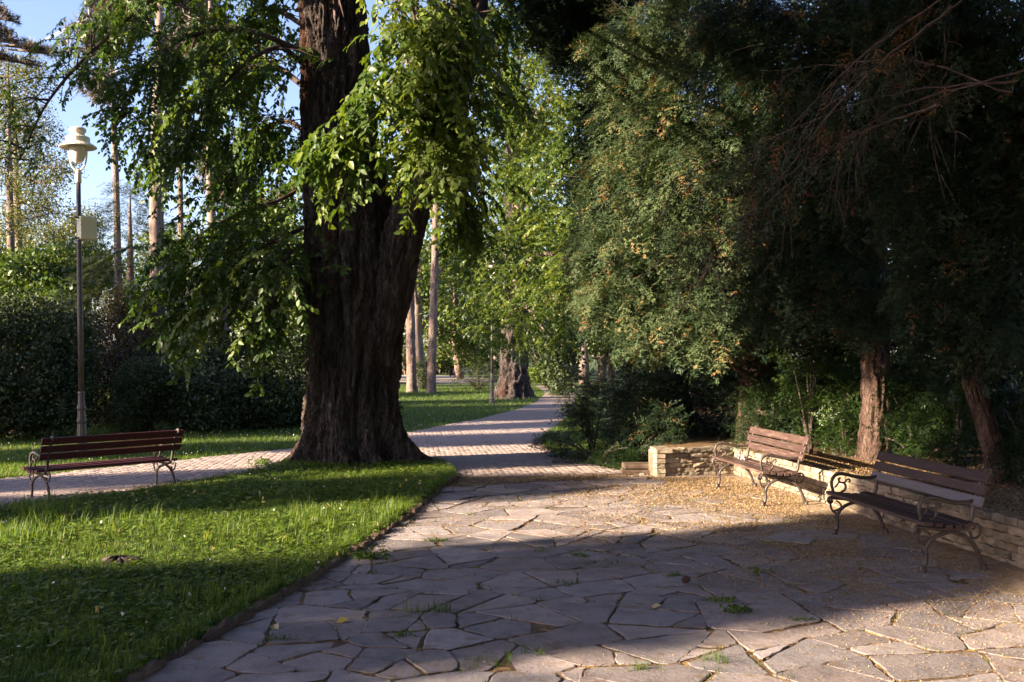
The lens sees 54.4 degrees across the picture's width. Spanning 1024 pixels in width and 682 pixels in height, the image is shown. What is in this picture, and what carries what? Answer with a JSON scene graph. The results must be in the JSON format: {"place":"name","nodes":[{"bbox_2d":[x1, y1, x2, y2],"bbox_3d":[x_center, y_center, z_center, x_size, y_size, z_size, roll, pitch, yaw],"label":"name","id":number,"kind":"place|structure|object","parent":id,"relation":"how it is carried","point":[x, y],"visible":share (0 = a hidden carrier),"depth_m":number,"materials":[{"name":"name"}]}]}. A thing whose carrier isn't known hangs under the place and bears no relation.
{"place":"outdoors","nodes":[
{"label":"outdoors","id":0,"kind":"place"},
{"bbox_2d":[0,455,458,681],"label":"lawn","id":1,"kind":"structure","parent":0,"point":[186,555],"depth_m":9.15,"materials":[{"name":"plant"}]},
{"bbox_2d":[100,554,142,568],"bbox_3d":[-3.391,1.964,8.573,0.530,0.255,0.394,0,-1,0],"label":"tree stump","id":2,"kind":"object","parent":1,"relation":"on","point":[122,559],"visible":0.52,"depth_m":8.54,"materials":[{"name":"brown plant"}]},
{"bbox_2d":[2,466,419,654],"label":"clover flowers","id":3,"kind":"object","parent":1,"relation":"on","point":[122,613],"visible":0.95,"depth_m":10.38,"materials":[{"name":"white plant"}]},
{"bbox_2d":[3,467,436,622],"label":"leaf scraps","id":4,"kind":"object","parent":1,"relation":"on","point":[96,607],"visible":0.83,"depth_m":10.85,"materials":[{"name":"brown plant"}]},
{"bbox_2d":[0,415,456,681],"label":"clover","id":5,"kind":"object","parent":1,"relation":"on","point":[147,563],"depth_m":8.93,"materials":[{"name":"green plant"}]},
{"bbox_2d":[0,0,537,465],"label":"broadleaf tree","id":6,"kind":"object","parent":1,"relation":"on","point":[354,262],"visible":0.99,"depth_m":15.82,"materials":[{"name":"green plant"}]},
{"bbox_2d":[305,464,433,486],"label":"leaf scraps","id":7,"kind":"object","parent":1,"relation":"on","point":[379,477],"visible":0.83,"depth_m":14.15,"materials":[{"name":"brown plant"}]},
{"bbox_2d":[375,461,393,467],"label":"weed","id":8,"kind":"object","parent":1,"relation":"on","point":[379,464],"visible":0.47,"depth_m":15.78,"materials":[{"name":"green plant"}]},
{"bbox_2d":[9,435,592,497],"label":"leaf litter","id":9,"kind":"object","parent":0,"point":[275,461],"visible":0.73,"depth_m":16.30,"materials":[{"name":"brown plant"}]},
{"bbox_2d":[0,386,652,504],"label":"path","id":10,"kind":"structure","parent":0,"point":[507,435],"depth_m":17.52,"materials":[{"name":"stone"}]},
{"bbox_2d":[21,428,183,497],"bbox_3d":[-5.520,1.661,13.552,0.706,0.886,2.014,-1,-1,40],"label":"park bench","id":11,"kind":"object","parent":10,"relation":"on","point":[52,442],"visible":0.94,"depth_m":13.36,"materials":[{"name":"red wood"}]},
{"bbox_2d":[245,455,271,465],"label":"weed","id":12,"kind":"object","parent":10,"relation":"on","point":[262,459],"visible":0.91,"depth_m":16.80,"materials":[{"name":"green plant"}]},
{"bbox_2d":[527,355,551,386],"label":"shrub","id":13,"kind":"object","parent":10,"relation":"on","point":[535,378],"visible":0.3,"depth_m":61.57,"materials":[{"name":"green plant"}]},
{"bbox_2d":[621,462,649,474],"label":"stone slab","id":14,"kind":"structure","parent":10,"relation":"on","point":[628,468],"depth_m":15.55,"materials":[{"name":"beige stone"}]},
{"bbox_2d":[292,375,488,382],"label":"path","id":15,"kind":"structure","parent":0,"point":[441,379],"depth_m":88.73,"materials":[{"name":"beige stone"}]},
{"bbox_2d":[449,368,453,376],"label":"litter bin","id":16,"kind":"object","parent":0,"point":[451,372],"visible":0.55,"depth_m":102.79,"materials":[{"name":"metal"}]},
{"bbox_2d":[0,360,1021,478],"bbox_3d":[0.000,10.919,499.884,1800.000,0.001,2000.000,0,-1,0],"label":"ground","id":17,"kind":"structure","parent":0,"point":[449,385],"depth_m":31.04,"materials":[{"name":"green plant"}]},
{"bbox_2d":[0,216,43,343],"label":"broadleaf tree","id":18,"kind":"object","parent":17,"relation":"on","point":[5,246],"visible":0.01,"depth_m":74.00,"materials":[{"name":"green plant"}]},
{"bbox_2d":[0,2,69,70],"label":"pine tree","id":19,"kind":"object","parent":17,"relation":"on","point":[8,37],"visible":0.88,"depth_m":25.11,"materials":[{"name":"green plant"}]},
{"bbox_2d":[0,48,74,373],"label":"broadleaf tree","id":20,"kind":"object","parent":17,"relation":"on","point":[10,180],"visible":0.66,"depth_m":43.97,"materials":[{"name":"green plant"}]},
{"bbox_2d":[0,96,88,367],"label":"broadleaf tree","id":21,"kind":"object","parent":17,"relation":"on","point":[47,208],"visible":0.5,"depth_m":46.10,"materials":[{"name":"green plant"}]},
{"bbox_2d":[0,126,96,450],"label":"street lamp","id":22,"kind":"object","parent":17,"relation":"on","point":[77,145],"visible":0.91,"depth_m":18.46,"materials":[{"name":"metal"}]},
{"bbox_2d":[0,281,111,439],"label":"shrub","id":23,"kind":"object","parent":17,"relation":"on","point":[39,385],"visible":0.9,"depth_m":22.82,"materials":[{"name":"green plant"}]},
{"bbox_2d":[49,282,73,424],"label":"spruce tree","id":24,"kind":"object","parent":17,"relation":"on","point":[59,309],"visible":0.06,"depth_m":28.01,"materials":[{"name":"green plant"}]},
{"bbox_2d":[0,233,125,363],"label":"shrub","id":25,"kind":"object","parent":17,"relation":"on","point":[41,269],"visible":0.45,"depth_m":41.72,"materials":[{"name":"green plant"}]},
{"bbox_2d":[22,201,105,254],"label":"tree","id":26,"kind":"object","parent":17,"relation":"on","point":[51,234],"visible":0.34,"depth_m":57.52,"materials":[{"name":"green plant"}]},
{"bbox_2d":[57,0,171,295],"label":"pine tree","id":27,"kind":"object","parent":17,"relation":"on","point":[90,10],"visible":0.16,"depth_m":35.94,"materials":[{"name":"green plant"}]},
{"bbox_2d":[66,279,178,427],"bbox_3d":[-11.125,0.238,28.811,3.552,4.524,6.852,0,-1,0],"label":"shrub","id":28,"kind":"object","parent":17,"relation":"on","point":[114,356],"visible":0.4,"depth_m":27.86,"materials":[{"name":"green plant"}]},
{"bbox_2d":[31,179,224,423],"bbox_3d":[-12.235,-1.022,31.108,8.010,8.277,8.252,0,-1,0],"label":"broadleaf tree","id":29,"kind":"object","parent":17,"relation":"on","point":[130,269],"visible":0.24,"depth_m":30.49,"materials":[{"name":"green plant"}]},
{"bbox_2d":[100,347,190,433],"bbox_3d":[-9.009,1.268,24.699,1.869,2.276,2.609,0,-1,0],"label":"shrub","id":30,"kind":"object","parent":17,"relation":"on","point":[140,410],"visible":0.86,"depth_m":24.15,"materials":[{"name":"green plant"}]},
{"bbox_2d":[148,0,164,419],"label":"pine tree","id":31,"kind":"object","parent":17,"relation":"on","point":[155,225],"visible":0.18,"depth_m":29.90,"materials":[{"name":"brown plant"}]},
{"bbox_2d":[107,221,230,354],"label":"broadleaf tree","id":32,"kind":"object","parent":17,"relation":"on","point":[148,241],"visible":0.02,"depth_m":86.58,"materials":[{"name":"green plant"}]},
{"bbox_2d":[147,0,235,295],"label":"pine tree","id":33,"kind":"object","parent":17,"relation":"on","point":[179,183],"visible":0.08,"depth_m":37.98,"materials":[{"name":"brown plant"}]},
{"bbox_2d":[137,236,257,403],"bbox_3d":[-12.016,-0.365,36.172,5.870,7.249,6.154,0,-1,0],"label":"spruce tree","id":34,"kind":"object","parent":17,"relation":"on","point":[190,295],"visible":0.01,"depth_m":36.00,"materials":[{"name":"green plant"}]},
{"bbox_2d":[166,0,249,404],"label":"pine tree","id":35,"kind":"object","parent":17,"relation":"on","point":[211,214],"visible":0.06,"depth_m":33.98,"materials":[{"name":"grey plant"}]},
{"bbox_2d":[137,329,305,432],"bbox_3d":[-7.123,1.084,26.436,5.365,2.916,4.415,1,-1,-35],"label":"shrub","id":36,"kind":"object","parent":17,"relation":"on","point":[224,384],"visible":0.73,"depth_m":25.17,"materials":[{"name":"green plant"}]},
{"bbox_2d":[191,188,306,383],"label":"broadleaf tree","id":37,"kind":"object","parent":17,"relation":"on","point":[296,328],"visible":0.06,"depth_m":71.52,"materials":[{"name":"green plant"}]},
{"bbox_2d":[236,219,302,371],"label":"broadleaf tree","id":38,"kind":"object","parent":17,"relation":"on","point":[283,293],"visible":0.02,"depth_m":94.70,"materials":[{"name":"green plant"}]},
{"bbox_2d":[120,475,459,681],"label":"lawn kerb","id":39,"kind":"structure","parent":17,"relation":"on","point":[226,624],"depth_m":7.20,"materials":[{"name":"grey stone"}]},
{"bbox_2d":[384,0,417,391],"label":"pine tree","id":40,"kind":"object","parent":17,"relation":"on","point":[411,382],"visible":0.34,"depth_m":54.79,"materials":[{"name":"brown plant"}]},
{"bbox_2d":[401,268,429,371],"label":"broadleaf tree","id":41,"kind":"object","parent":17,"relation":"on","point":[403,349],"visible":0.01,"depth_m":83.51,"materials":[{"name":"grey plant"}]},
{"bbox_2d":[402,265,438,374],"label":"broadleaf tree","id":42,"kind":"object","parent":17,"relation":"on","point":[423,334],"visible":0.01,"depth_m":117.18,"materials":[{"name":"plant"}]},
{"bbox_2d":[416,357,426,389],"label":"ivy shrub","id":43,"kind":"object","parent":17,"relation":"on","point":[420,373],"visible":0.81,"depth_m":58.91,"materials":[{"name":"green plant"}]},
{"bbox_2d":[426,1,449,392],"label":"pine tree","id":44,"kind":"object","parent":17,"relation":"on","point":[432,355],"visible":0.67,"depth_m":53.86,"materials":[{"name":"brown plant"}]},
{"bbox_2d":[387,155,488,389],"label":"broadleaf tree","id":45,"kind":"object","parent":17,"relation":"on","point":[422,289],"visible":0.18,"depth_m":59.58,"materials":[{"name":"green plant"}]},
{"bbox_2d":[403,246,483,372],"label":"broadleaf tree","id":46,"kind":"object","parent":17,"relation":"on","point":[425,316],"visible":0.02,"depth_m":126.97,"materials":[{"name":"green plant"}]},
{"bbox_2d":[402,355,499,373],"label":"hedge","id":47,"kind":"object","parent":17,"relation":"on","point":[447,364],"visible":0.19,"depth_m":116.82,"materials":[{"name":"green plant"}]},
{"bbox_2d":[422,221,502,378],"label":"broadleaf tree","id":48,"kind":"object","parent":17,"relation":"on","point":[456,341],"visible":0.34,"depth_m":91.24,"materials":[{"name":"green plant"}]},
{"bbox_2d":[447,360,499,389],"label":"evergreen shrub","id":49,"kind":"object","parent":17,"relation":"on","point":[480,387],"visible":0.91,"depth_m":58.12,"materials":[{"name":"green plant"}]},
{"bbox_2d":[439,267,532,373],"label":"broadleaf tree","id":50,"kind":"object","parent":17,"relation":"on","point":[497,356],"visible":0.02,"depth_m":121.35,"materials":[{"name":"green plant"}]},
{"bbox_2d":[484,258,495,402],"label":"street lamp","id":51,"kind":"object","parent":17,"relation":"on","point":[491,399],"visible":0.41,"depth_m":41.03,"materials":[{"name":"metal"}]},
{"bbox_2d":[442,134,569,365],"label":"broadleaf tree","id":52,"kind":"object","parent":17,"relation":"on","point":[525,207],"visible":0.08,"depth_m":91.08,"materials":[{"name":"green plant"}]},
{"bbox_2d":[446,2,599,399],"bbox_3d":[0.684,-5.762,36.874,7.282,16.704,21.114,0,-1,0],"label":"broadleaf tree","id":53,"kind":"object","parent":17,"relation":"on","point":[514,260],"visible":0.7,"depth_m":32.36,"materials":[{"name":"green plant"}]},
{"bbox_2d":[497,227,591,368],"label":"broadleaf tree","id":54,"kind":"object","parent":17,"relation":"on","point":[539,291],"visible":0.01,"depth_m":111.47,"materials":[{"name":"green plant"}]},
{"bbox_2d":[466,473,646,475],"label":"paving kerb","id":55,"kind":"structure","parent":17,"relation":"on","point":[643,474],"depth_m":15.38,"materials":[{"name":"stone"}]},
{"bbox_2d":[528,309,591,395],"bbox_3d":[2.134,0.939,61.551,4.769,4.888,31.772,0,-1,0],"label":"shrub","id":56,"kind":"object","parent":17,"relation":"on","point":[555,370],"visible":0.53,"depth_m":48.65,"materials":[{"name":"green plant"}]},
{"bbox_2d":[526,428,646,469],"bbox_3d":[1.163,1.965,17.498,1.435,0.704,3.370,1,-1,-31],"label":"juniper shrub","id":57,"kind":"object","parent":17,"relation":"on","point":[594,457],"visible":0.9,"depth_m":17.20,"materials":[{"name":"green plant"}]},
{"bbox_2d":[546,363,629,451],"bbox_3d":[1.515,1.314,19.210,1.714,1.831,2.002,0,-1,0],"label":"evergreen shrub","id":58,"kind":"object","parent":17,"relation":"on","point":[586,416],"visible":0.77,"depth_m":19.05,"materials":[{"name":"green plant"}]},
{"bbox_2d":[499,80,679,383],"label":"broadleaf tree","id":59,"kind":"object","parent":17,"relation":"on","point":[586,356],"visible":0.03,"depth_m":71.73,"materials":[{"name":"green plant"}]},
{"bbox_2d":[541,207,649,381],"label":"broadleaf tree","id":60,"kind":"object","parent":17,"relation":"on","point":[601,374],"visible":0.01,"depth_m":77.68,"materials":[{"name":"green plant"}]},
{"bbox_2d":[551,242,641,376],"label":"broadleaf tree","id":61,"kind":"object","parent":17,"relation":"on","point":[612,359],"visible":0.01,"depth_m":99.79,"materials":[{"name":"green plant"}]},
{"bbox_2d":[587,297,630,444],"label":"young tree","id":62,"kind":"object","parent":17,"relation":"on","point":[605,359],"visible":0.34,"depth_m":18.57,"materials":[{"name":"green plant"}]},
{"bbox_2d":[589,357,694,461],"bbox_3d":[2.249,1.204,17.640,1.769,2.003,2.711,0,-1,0],"label":"evergreen shrub","id":63,"kind":"object","parent":17,"relation":"on","point":[641,419],"visible":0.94,"depth_m":17.66,"materials":[{"name":"green plant"}]},
{"bbox_2d":[646,389,1023,512],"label":"planting bed","id":64,"kind":"object","parent":17,"relation":"on","point":[705,439],"visible":0.05,"depth_m":13.60,"materials":[{"name":"soil"}]},
{"bbox_2d":[491,0,689,422],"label":"yew tree","id":65,"kind":"object","parent":64,"relation":"on","point":[557,22],"visible":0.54,"depth_m":19.96,"materials":[{"name":"green plant"}]},
{"bbox_2d":[546,0,804,439],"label":"yew tree","id":66,"kind":"object","parent":64,"relation":"on","point":[673,121],"visible":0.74,"depth_m":15.80,"materials":[{"name":"green plant"}]},
{"bbox_2d":[593,294,804,450],"bbox_3d":[4.153,0.435,19.968,4.316,4.503,5.941,0,-1,-24],"label":"evergreen shrub","id":67,"kind":"object","parent":64,"relation":"on","point":[703,397],"visible":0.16,"depth_m":18.72,"materials":[{"name":"green plant"}]},
{"bbox_2d":[722,370,803,453],"bbox_3d":[3.780,1.080,15.144,1.266,1.350,1.538,0,-1,0],"label":"yew sapling","id":68,"kind":"object","parent":64,"relation":"on","point":[762,419],"visible":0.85,"depth_m":15.02,"materials":[{"name":"green plant"}]},
{"bbox_2d":[555,0,1023,449],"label":"yew tree","id":69,"kind":"object","parent":64,"relation":"on","point":[835,355],"visible":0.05,"depth_m":16.63,"materials":[{"name":"green plant"}]},
{"bbox_2d":[760,329,858,454],"bbox_3d":[4.386,0.677,14.732,1.325,2.081,2.124,0,-1,0],"label":"yew sapling","id":70,"kind":"object","parent":64,"relation":"on","point":[800,363],"visible":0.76,"depth_m":14.46,"materials":[{"name":"green plant"}]},
{"bbox_2d":[682,0,945,462],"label":"yew tree","id":71,"kind":"object","parent":64,"relation":"on","point":[761,34],"visible":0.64,"depth_m":12.84,"materials":[{"name":"green plant"}]},
{"bbox_2d":[607,0,1023,486],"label":"yew tree","id":72,"kind":"object","parent":64,"relation":"on","point":[967,191],"visible":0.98,"depth_m":10.14,"materials":[{"name":"green plant"}]},
{"bbox_2d":[810,347,893,456],"bbox_3d":[4.811,0.925,14.084,1.139,1.728,1.566,-1,-1,27],"label":"yew sapling","id":73,"kind":"object","parent":64,"relation":"on","point":[846,448],"visible":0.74,"depth_m":13.97,"materials":[{"name":"green plant"}]},
{"bbox_2d":[729,442,1023,518],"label":"leaf litter","id":74,"kind":"object","parent":64,"relation":"on","point":[865,470],"visible":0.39,"depth_m":11.48,"materials":[{"name":"brown plant"}]},
{"bbox_2d":[864,351,968,465],"bbox_3d":[5.228,0.869,12.785,1.361,1.632,1.760,0,-1,0],"label":"yew sapling","id":75,"kind":"object","parent":64,"relation":"on","point":[903,413],"visible":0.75,"depth_m":12.73,"materials":[{"name":"green plant"}]},
{"bbox_2d":[908,377,1003,477],"bbox_3d":[5.328,0.993,11.942,1.169,1.355,1.848,0,-1,23],"label":"yew sapling","id":76,"kind":"object","parent":64,"relation":"on","point":[956,447],"visible":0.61,"depth_m":11.88,"materials":[{"name":"green plant"}]},
{"bbox_2d":[971,378,1023,489],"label":"yew sapling","id":77,"kind":"object","parent":64,"relation":"on","point":[999,399],"visible":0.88,"depth_m":10.77,"materials":[{"name":"green plant"}]},
{"bbox_2d":[648,445,1023,568],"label":"stone wall","id":78,"kind":"structure","parent":17,"relation":"on","point":[1001,538],"depth_m":11.44,"materials":[{"name":"stone"}]},
{"bbox_2d":[0,0,1022,359],"label":"sky","id":79,"kind":"structure","parent":0,"point":[38,18],"materials":[{"name":"blue"}]},
{"bbox_2d":[140,474,1023,681],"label":"paving","id":80,"kind":"structure","parent":0,"point":[590,632],"depth_m":7.07,"materials":[{"name":"grey stone"}]},
{"bbox_2d":[270,623,278,628],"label":"fallen leaf","id":81,"kind":"object","parent":80,"relation":"on","point":[275,626],"visible":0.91,"depth_m":6.63,"materials":[{"name":"beige plant"}]},
{"bbox_2d":[263,633,297,641],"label":"weed","id":82,"kind":"object","parent":80,"relation":"on","point":[276,637],"visible":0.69,"depth_m":6.37,"materials":[{"name":"green plant"}]},
{"bbox_2d":[337,616,347,622],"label":"fallen leaf","id":83,"kind":"object","parent":80,"relation":"on","point":[342,619],"visible":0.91,"depth_m":6.79,"materials":[{"name":"yellow plant"}]},
{"bbox_2d":[342,544,391,560],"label":"weed","id":84,"kind":"object","parent":80,"relation":"on","point":[365,554],"visible":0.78,"depth_m":8.92,"materials":[{"name":"green plant"}]},
{"bbox_2d":[389,629,420,637],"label":"weed","id":85,"kind":"object","parent":80,"relation":"on","point":[400,633],"visible":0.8,"depth_m":6.45,"materials":[{"name":"green plant"}]},
{"bbox_2d":[400,593,450,614],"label":"grass tuft","id":86,"kind":"object","parent":80,"relation":"on","point":[434,609],"visible":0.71,"depth_m":7.05,"materials":[{"name":"green plant"}]},
{"bbox_2d":[421,537,448,541],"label":"weed","id":87,"kind":"object","parent":80,"relation":"on","point":[437,539],"visible":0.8,"depth_m":9.81,"materials":[{"name":"green plant"}]},
{"bbox_2d":[457,651,510,666],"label":"grass tuft","id":88,"kind":"object","parent":80,"relation":"on","point":[487,660],"visible":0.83,"depth_m":5.87,"materials":[{"name":"green plant"}]},
{"bbox_2d":[485,639,553,660],"bbox_3d":[0.047,1.876,6.034,0.458,0.101,0.202,0,-1,0],"label":"grass tuft","id":89,"kind":"object","parent":80,"relation":"on","point":[525,651],"visible":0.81,"depth_m":6.06,"materials":[{"name":"green plant"}]},
{"bbox_2d":[533,543,556,551],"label":"grass tuft","id":90,"kind":"object","parent":80,"relation":"on","point":[543,549],"visible":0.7,"depth_m":9.28,"materials":[{"name":"green plant"}]},
{"bbox_2d":[555,578,572,586],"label":"grass tuft","id":91,"kind":"object","parent":80,"relation":"on","point":[558,581],"visible":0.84,"depth_m":7.94,"materials":[{"name":"green plant"}]},
{"bbox_2d":[570,551,590,556],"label":"weed","id":92,"kind":"object","parent":80,"relation":"on","point":[583,555],"visible":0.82,"depth_m":9.05,"materials":[{"name":"green plant"}]},
{"bbox_2d":[139,473,1023,681],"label":"leaf litter","id":93,"kind":"object","parent":80,"relation":"on","point":[701,483],"visible":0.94,"depth_m":10.31,"materials":[{"name":"brown plant"}]},
{"bbox_2d":[189,474,1019,681],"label":"joint grass","id":94,"kind":"structure","parent":80,"relation":"on","point":[373,573],"depth_m":7.67,"materials":[{"name":"green plant"}]},
{"bbox_2d":[625,657,663,670],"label":"grass tuft","id":95,"kind":"object","parent":80,"relation":"on","point":[639,667],"visible":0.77,"depth_m":5.77,"materials":[{"name":"green plant"}]},
{"bbox_2d":[663,570,684,576],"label":"weed","id":96,"kind":"object","parent":80,"relation":"on","point":[673,575],"visible":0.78,"depth_m":8.23,"materials":[{"name":"green plant"}]},
{"bbox_2d":[681,575,690,583],"bbox_3d":[1.388,1.899,7.927,0.062,0.062,0.079,14,-36,-33],"label":"pine cone","id":97,"kind":"object","parent":80,"relation":"on","point":[686,579],"visible":1,"depth_m":7.91,"materials":[{"name":"brown plant"}]},
{"bbox_2d":[696,644,729,663],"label":"grass tuft","id":98,"kind":"object","parent":80,"relation":"on","point":[723,657],"visible":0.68,"depth_m":5.92,"materials":[{"name":"green plant"}]},
{"bbox_2d":[701,594,735,602],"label":"weed","id":99,"kind":"object","parent":80,"relation":"on","point":[715,599],"visible":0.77,"depth_m":7.37,"materials":[{"name":"green plant"}]},
{"bbox_2d":[714,600,751,614],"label":"weed","id":100,"kind":"object","parent":80,"relation":"on","point":[734,607],"visible":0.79,"depth_m":7.03,"materials":[{"name":"green plant"}]},
{"bbox_2d":[748,564,774,574],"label":"grass tuft","id":101,"kind":"object","parent":80,"relation":"on","point":[758,570],"visible":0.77,"depth_m":8.37,"materials":[{"name":"green plant"}]},
{"bbox_2d":[712,425,811,506],"bbox_3d":[3.235,1.602,13.053,0.706,0.886,2.002,0,-1,-6],"label":"park bench","id":102,"kind":"object","parent":80,"relation":"on","point":[764,469],"visible":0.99,"depth_m":12.72,"materials":[{"name":"brown wood"}]},
{"bbox_2d":[789,615,813,620],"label":"weed","id":103,"kind":"object","parent":80,"relation":"on","point":[800,618],"visible":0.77,"depth_m":6.84,"materials":[{"name":"green plant"}]},
{"bbox_2d":[601,476,1023,627],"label":"dirt","id":104,"kind":"structure","parent":80,"relation":"on","point":[1017,583],"depth_m":9.10,"materials":[{"name":"brown soil"}]},
{"bbox_2d":[826,449,991,572],"bbox_3d":[3.645,1.534,9.304,0.706,0.886,2.014,0,-1,-5],"label":"park bench","id":105,"kind":"object","parent":80,"relation":"on","point":[928,518],"visible":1,"depth_m":8.99,"materials":[{"name":"brown wood"}]}
]}

